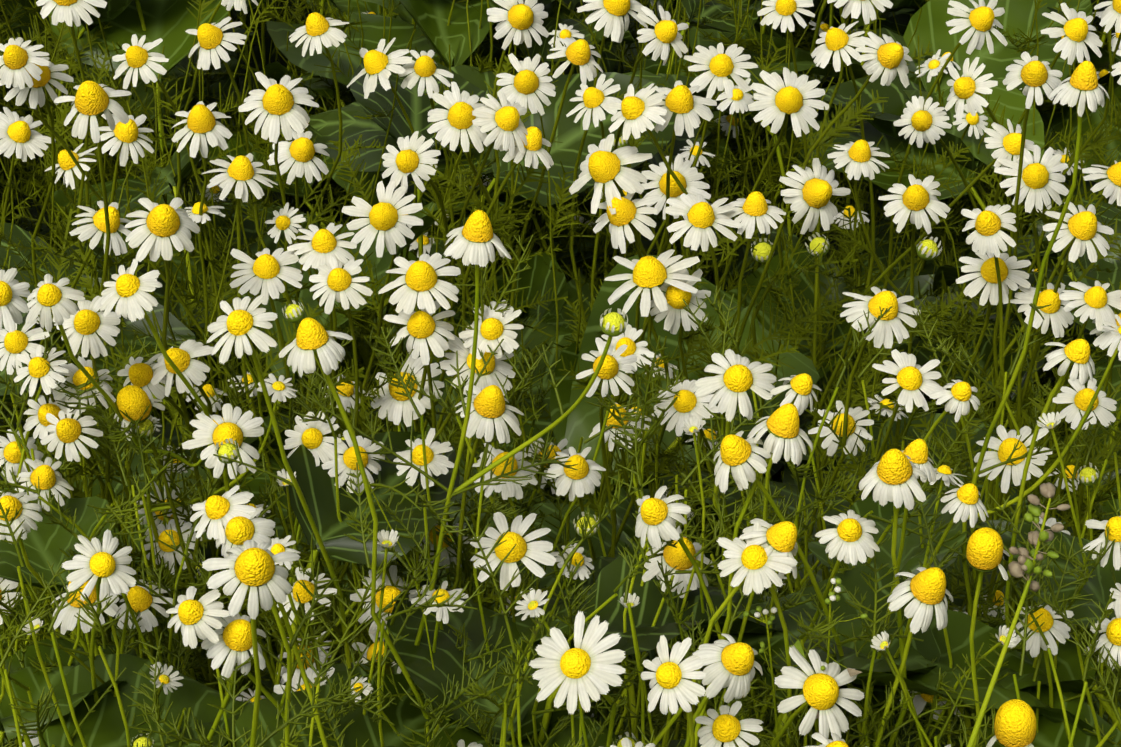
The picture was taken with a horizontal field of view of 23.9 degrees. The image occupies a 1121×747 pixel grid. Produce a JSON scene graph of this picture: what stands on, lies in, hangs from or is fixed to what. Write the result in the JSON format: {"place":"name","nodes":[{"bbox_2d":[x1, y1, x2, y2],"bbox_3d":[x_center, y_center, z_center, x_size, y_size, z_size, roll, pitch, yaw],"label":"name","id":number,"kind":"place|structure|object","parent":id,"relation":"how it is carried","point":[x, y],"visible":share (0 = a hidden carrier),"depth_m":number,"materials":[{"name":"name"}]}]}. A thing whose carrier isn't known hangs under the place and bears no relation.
{"place":"outdoors","nodes":[
{"label":"outdoors","id":0,"kind":"place"},
{"bbox_2d":[0,0,1120,746],"bbox_3d":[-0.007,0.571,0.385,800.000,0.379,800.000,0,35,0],"label":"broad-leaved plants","id":1,"kind":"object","parent":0,"point":[168,22],"depth_m":1.18,"materials":[{"name":"green plant"}]},
{"bbox_2d":[0,0,1120,746],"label":"chamomile","id":2,"kind":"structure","parent":1,"relation":"on","point":[406,388],"depth_m":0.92,"materials":[{"name":"white plant"}]},
{"bbox_2d":[0,0,1120,746],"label":"chamomile undergrowth","id":3,"kind":"object","parent":1,"relation":"on","point":[740,102],"visible":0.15,"depth_m":1.30,"materials":[{"name":"green plant"}]},
{"bbox_2d":[743,482,1070,746],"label":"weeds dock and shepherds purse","id":4,"kind":"object","parent":1,"relation":"on","point":[1022,566],"visible":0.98,"depth_m":0.71,"materials":[{"name":"green plant"}]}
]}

